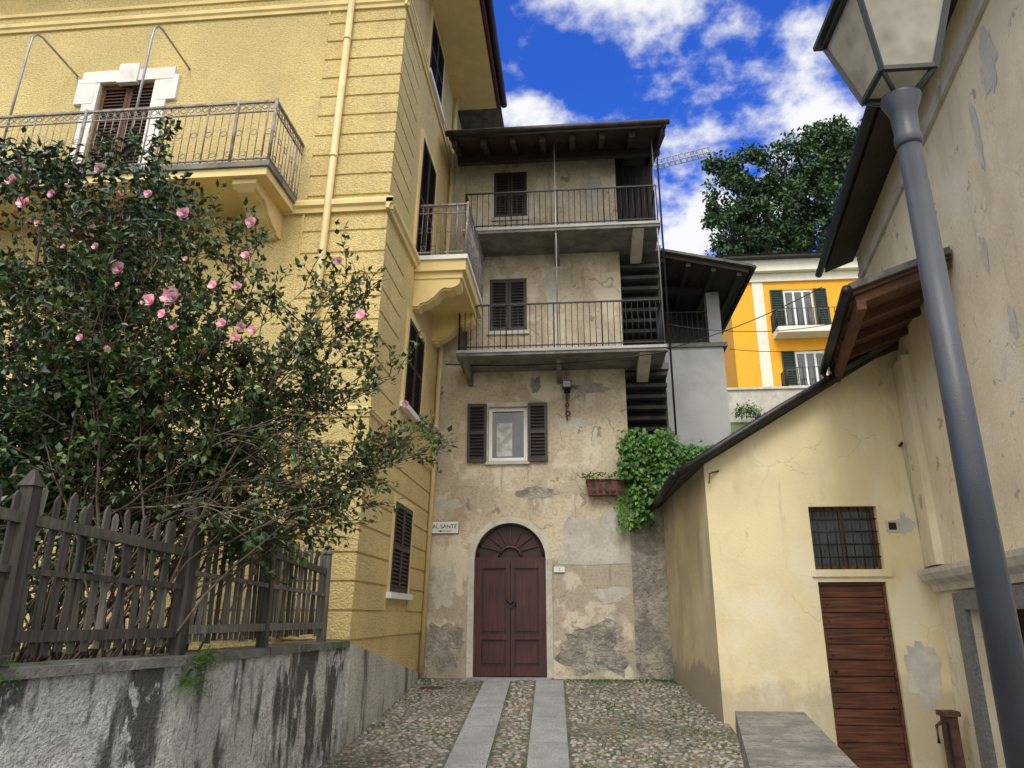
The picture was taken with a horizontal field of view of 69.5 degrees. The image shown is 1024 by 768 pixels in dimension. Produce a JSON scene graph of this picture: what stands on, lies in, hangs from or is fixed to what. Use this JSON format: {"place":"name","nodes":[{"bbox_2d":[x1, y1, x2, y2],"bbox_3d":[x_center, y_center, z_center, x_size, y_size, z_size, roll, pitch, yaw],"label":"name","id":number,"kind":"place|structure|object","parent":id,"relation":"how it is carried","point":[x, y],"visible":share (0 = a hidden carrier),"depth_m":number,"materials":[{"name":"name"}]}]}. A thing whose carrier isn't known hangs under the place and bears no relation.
{"place":"outdoors","nodes":[
{"label":"outdoors","id":0,"kind":"place"},
{"bbox_2d":[10,649,165,663],"bbox_3d":[-11.035,2.302,5.970,16.900,0.001,8.400,-2,-18,5],"label":"garden bed","id":1,"kind":"object","parent":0,"point":[147,651],"depth_m":8.14,"materials":[{"name":"brown soil"}]},
{"bbox_2d":[0,404,171,662],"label":"garden shrubs","id":2,"kind":"object","parent":1,"relation":"on","point":[52,563],"visible":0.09,"depth_m":6.04,"materials":[{"name":"green plant"}]},
{"bbox_2d":[0,108,253,555],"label":"camellia tree","id":3,"kind":"object","parent":1,"relation":"on","point":[140,209],"visible":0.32,"depth_m":7.17,"materials":[{"name":"green plant"}]},
{"bbox_2d":[0,156,465,663],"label":"rose bush","id":4,"kind":"object","parent":1,"relation":"on","point":[229,446],"visible":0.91,"depth_m":6.30,"materials":[{"name":"green plant"}]},
{"bbox_2d":[0,645,225,698],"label":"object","id":5,"kind":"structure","parent":0,"point":[191,681],"depth_m":5.74,"materials":[{"name":"green plant"}]},
{"bbox_2d":[424,174,631,677],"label":"wall trim","id":6,"kind":"structure","parent":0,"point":[601,540],"depth_m":13.60,"materials":[{"name":"beige paint"}]},
{"bbox_2d":[319,678,743,767],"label":"cobbled lane","id":7,"kind":"structure","parent":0,"point":[369,763],"depth_m":9.62,"materials":[{"name":"grey stone"}]},
{"bbox_2d":[419,686,442,689],"bbox_3d":[-1.349,5.076,12.312,0.360,0.042,0.200,-2,-18,5],"label":"drain grate","id":8,"kind":"object","parent":7,"relation":"on","point":[432,687],"visible":0.99,"depth_m":12.23,"materials":[{"name":"metal"}]},
{"bbox_2d":[444,677,568,767],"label":"granite paving strips","id":9,"kind":"object","parent":7,"relation":"on","point":[476,736],"visible":0.99,"depth_m":9.78,"materials":[{"name":"grey stone"}]},
{"bbox_2d":[321,677,743,767],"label":"grass tufts","id":10,"kind":"object","parent":7,"relation":"on","point":[628,681],"visible":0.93,"depth_m":10.57,"materials":[{"name":"green plant"}]},
{"bbox_2d":[562,380,571,419],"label":"wall lamp","id":11,"kind":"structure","parent":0,"point":[566,386],"depth_m":14.38,"materials":[{"name":"black metal"}]},
{"bbox_2d":[493,0,865,256],"label":"sky","id":12,"kind":"structure","parent":0,"point":[723,73],"materials":[{"name":"blue"}]},
{"bbox_2d":[730,422,905,760],"bbox_3d":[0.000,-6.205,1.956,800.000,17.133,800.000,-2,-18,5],"label":"ground","id":13,"kind":"structure","parent":0,"point":[735,426],"depth_m":9.84,"materials":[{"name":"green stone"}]},
{"bbox_2d":[0,640,349,767],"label":"wall","id":14,"kind":"structure","parent":13,"relation":"on","point":[277,705],"depth_m":5.65,"materials":[{"name":"concrete"}]},
{"bbox_2d":[0,469,332,668],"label":"picket fence","id":15,"kind":"object","parent":14,"relation":"on","point":[24,517],"visible":0.77,"depth_m":5.46,"materials":[{"name":"brown wood"}]},
{"bbox_2d":[0,0,461,671],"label":"walls","id":16,"kind":"structure","parent":13,"relation":"on","point":[256,58],"depth_m":12.13,"materials":[{"name":"yellow paint"}]},
{"bbox_2d":[0,10,430,639],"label":"rusticated courses","id":17,"kind":"object","parent":16,"relation":"attached to","point":[394,110],"visible":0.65,"depth_m":11.15,"materials":[{"name":"yellow paint"}]},
{"bbox_2d":[0,0,452,599],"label":"mouldings","id":18,"kind":"object","parent":16,"relation":"attached to","point":[166,86],"visible":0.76,"depth_m":12.24,"materials":[{"name":"white paint"}]},
{"bbox_2d":[0,160,483,347],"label":"balcony slabs","id":19,"kind":"structure","parent":16,"relation":"attached to","point":[446,290],"depth_m":10.94,"materials":[{"name":"stone"}]},
{"bbox_2d":[0,98,484,301],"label":"balcony railings","id":20,"kind":"object","parent":19,"relation":"on","point":[472,248],"visible":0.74,"depth_m":10.67,"materials":[{"name":"metal"}]},
{"bbox_2d":[0,25,190,162],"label":"awning poles","id":21,"kind":"object","parent":20,"relation":"on","point":[75,73],"visible":0.95,"depth_m":11.06,"materials":[{"name":"white metal"}]},
{"bbox_2d":[40,17,444,593],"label":"shutters","id":22,"kind":"object","parent":16,"relation":"attached to","point":[117,97],"visible":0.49,"depth_m":12.23,"materials":[{"name":"brown paint"}]},
{"bbox_2d":[271,0,457,672],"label":"downpipes","id":23,"kind":"object","parent":16,"relation":"attached to","point":[333,153],"visible":0.65,"depth_m":11.85,"materials":[{"name":"yellow metal"}]},
{"bbox_2d":[340,643,420,749],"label":"plinth","id":24,"kind":"structure","parent":16,"relation":"attached to","point":[375,686],"depth_m":9.88,"materials":[{"name":"grey concrete"}]},
{"bbox_2d":[431,0,506,128],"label":"roof eaves","id":25,"kind":"object","parent":16,"relation":"on","point":[467,29],"visible":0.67,"depth_m":15.69,"materials":[{"name":"paint"}]},
{"bbox_2d":[421,153,636,679],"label":"front wall","id":26,"kind":"structure","parent":13,"relation":"on","point":[483,493],"depth_m":14.44,"materials":[{"name":"paint"}]},
{"bbox_2d":[432,521,458,533],"bbox_3d":[-1.272,2.716,13.969,0.540,0.240,0.027,-2,-18,5],"label":"street direction sign","id":27,"kind":"object","parent":26,"relation":"attached to","point":[445,527],"visible":0.98,"depth_m":13.96,"materials":[{"name":"white ceramic"}]},
{"bbox_2d":[467,172,547,462],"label":"shutters","id":28,"kind":"object","parent":26,"relation":"attached to","point":[511,291],"visible":0.97,"depth_m":15.18,"materials":[{"name":"brown paint"}]},
{"bbox_2d":[489,407,526,460],"bbox_3d":[-0.075,1.006,14.546,0.760,1.090,0.070,-2,-18,5],"label":"window","id":29,"kind":"structure","parent":26,"relation":"attached to","point":[507,434],"depth_m":14.56,"materials":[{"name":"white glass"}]},
{"bbox_2d":[473,523,546,677],"bbox_3d":[-0.032,3.946,13.592,1.330,2.748,0.114,-2,-18,5],"label":"arched door","id":30,"kind":"structure","parent":26,"relation":"attached to","point":[502,547],"depth_m":13.56,"materials":[{"name":"red paint"}]},
{"bbox_2d":[554,567,564,571],"bbox_3d":[0.870,3.409,13.557,0.200,0.100,0.022,-2,-18,5],"label":"house number plate","id":31,"kind":"object","parent":26,"relation":"attached to","point":[559,569],"visible":1,"depth_m":13.55,"materials":[{"name":"white ceramic"}]},
{"bbox_2d":[456,220,666,386],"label":"balcony slabs","id":32,"kind":"structure","parent":26,"relation":"attached to","point":[635,238],"depth_m":14.56,"materials":[{"name":"concrete"}]},
{"bbox_2d":[458,136,665,349],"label":"balcony railings","id":33,"kind":"object","parent":32,"relation":"on","point":[462,344],"visible":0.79,"depth_m":14.24,"materials":[{"name":"black metal"}]},
{"bbox_2d":[586,479,625,496],"bbox_3d":[1.762,1.942,13.825,0.750,0.290,0.260,-2,-18,5],"label":"wall planter","id":34,"kind":"object","parent":26,"relation":"attached to","point":[604,487],"visible":0.97,"depth_m":13.73,"materials":[{"name":"ceramic"}]},
{"bbox_2d":[612,159,672,679],"bbox_3d":[0.982,1.189,17.407,4.900,11.600,6.040,-2,-18,5],"label":"gallery recess","id":35,"kind":"object","parent":13,"relation":"on","point":[645,405],"visible":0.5,"depth_m":14.71,"materials":[{"name":"stone"}]},
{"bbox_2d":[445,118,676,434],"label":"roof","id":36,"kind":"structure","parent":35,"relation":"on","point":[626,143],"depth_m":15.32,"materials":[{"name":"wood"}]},
{"bbox_2d":[446,287,830,365],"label":"overhead cables","id":37,"kind":"object","parent":36,"relation":"attached to","point":[672,347],"visible":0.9,"depth_m":13.69,"materials":[{"name":"black metal"}]},
{"bbox_2d":[652,146,711,170],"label":"tower crane","id":38,"kind":"object","parent":13,"relation":"on","point":[680,158],"visible":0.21,"depth_m":91.21,"materials":[{"name":"metal"}]},
{"bbox_2d":[660,287,730,454],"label":"walls","id":39,"kind":"structure","parent":13,"relation":"on","point":[701,394],"depth_m":17.02,"materials":[{"name":"paint"}]},
{"bbox_2d":[663,311,709,343],"bbox_3d":[4.024,-1.325,17.436,1.239,0.813,0.050,-2,-18,5],"label":"railing","id":40,"kind":"object","parent":39,"relation":"on","point":[697,322],"visible":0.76,"depth_m":17.43,"materials":[{"name":"black metal"}]},
{"bbox_2d":[658,248,756,339],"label":"roof","id":41,"kind":"structure","parent":39,"relation":"on","point":[729,280],"depth_m":17.18,"materials":[{"name":"wood"}]},
{"bbox_2d":[732,399,764,419],"bbox_3d":[12.078,1.591,37.334,1.869,1.598,0.940,-2,-18,5],"label":"hillside bush","id":42,"kind":"object","parent":13,"relation":"on","point":[744,411],"visible":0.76,"depth_m":37.33,"materials":[{"name":"green plant"}]},
{"bbox_2d":[727,386,808,421],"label":"wall","id":43,"kind":"structure","parent":13,"relation":"on","point":[765,399],"depth_m":38.35,"materials":[{"name":"paint"}]},
{"bbox_2d":[697,113,861,257],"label":"hillside tree","id":44,"kind":"object","parent":13,"relation":"on","point":[824,172],"visible":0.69,"depth_m":49.09,"materials":[{"name":"green plant"}]},
{"bbox_2d":[718,251,858,387],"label":"walls","id":45,"kind":"structure","parent":13,"relation":"on","point":[753,367],"depth_m":42.09,"materials":[{"name":"paint"}]},
{"bbox_2d":[769,288,830,385],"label":"windows","id":46,"kind":"structure","parent":45,"relation":"attached to","point":[779,298],"depth_m":41.78,"materials":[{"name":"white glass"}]},
{"bbox_2d":[770,307,834,385],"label":"balconies","id":47,"kind":"structure","parent":45,"relation":"attached to","point":[820,331],"depth_m":40.58,"materials":[{"name":"white metal"}]},
{"bbox_2d":[735,711,858,767],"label":"capped wall","id":48,"kind":"structure","parent":13,"relation":"on","point":[769,739],"depth_m":5.40,"materials":[{"name":"concrete"}]},
{"bbox_2d":[650,340,955,767],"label":"cream annex","id":49,"kind":"object","parent":13,"relation":"on","point":[795,562],"visible":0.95,"depth_m":10.46,"materials":[{"name":"yellow paint"}]},
{"bbox_2d":[577,427,714,532],"bbox_3d":[2.540,1.734,13.566,2.726,1.966,0.473,-2,-18,5],"label":"climbing vine","id":50,"kind":"object","parent":49,"relation":"attached to","point":[660,459],"visible":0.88,"depth_m":13.57,"materials":[{"name":"green plant"}]},
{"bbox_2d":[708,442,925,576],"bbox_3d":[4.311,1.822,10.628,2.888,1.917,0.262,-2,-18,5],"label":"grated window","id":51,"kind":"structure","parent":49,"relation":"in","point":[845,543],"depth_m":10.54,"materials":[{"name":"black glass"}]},
{"bbox_2d":[818,582,911,767],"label":"plank door","id":52,"kind":"structure","parent":49,"relation":"in","point":[873,659],"depth_m":9.99,"materials":[{"name":"brown wood"}]},
{"bbox_2d":[819,246,951,382],"bbox_3d":[4.865,-0.767,9.826,1.280,0.827,3.266,-5,-18,16],"label":"porch canopy","id":53,"kind":"object","parent":49,"relation":"on","point":[877,310],"visible":0.81,"depth_m":9.25,"materials":[{"name":"wood"}]},
{"bbox_2d":[813,0,1023,767],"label":"street lamp","id":54,"kind":"object","parent":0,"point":[885,55],"visible":1,"depth_m":3.10,"materials":[{"name":"grey metal"}]},
{"label":"lower pavement","id":55,"kind":"structure","parent":0,"visible":0},
{"bbox_2d":[856,0,1023,767],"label":"walls","id":56,"kind":"structure","parent":55,"relation":"on","point":[973,148],"depth_m":7.88,"materials":[{"name":"beige paint"}]},
{"bbox_2d":[815,0,957,277],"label":"roof eaves","id":57,"kind":"object","parent":56,"relation":"on","point":[873,154],"visible":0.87,"depth_m":11.06,"materials":[{"name":"wood"}]},
{"bbox_2d":[858,0,1023,767],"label":"door frame and mouldings","id":58,"kind":"object","parent":56,"relation":"attached to","point":[951,576],"visible":0.69,"depth_m":9.06,"materials":[{"name":"beige paint"}]},
{"bbox_2d":[935,710,965,767],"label":"iron hitching post","id":59,"kind":"object","parent":55,"relation":"on","point":[948,722],"visible":1,"depth_m":9.21,"materials":[{"name":"brown metal"}]}
]}

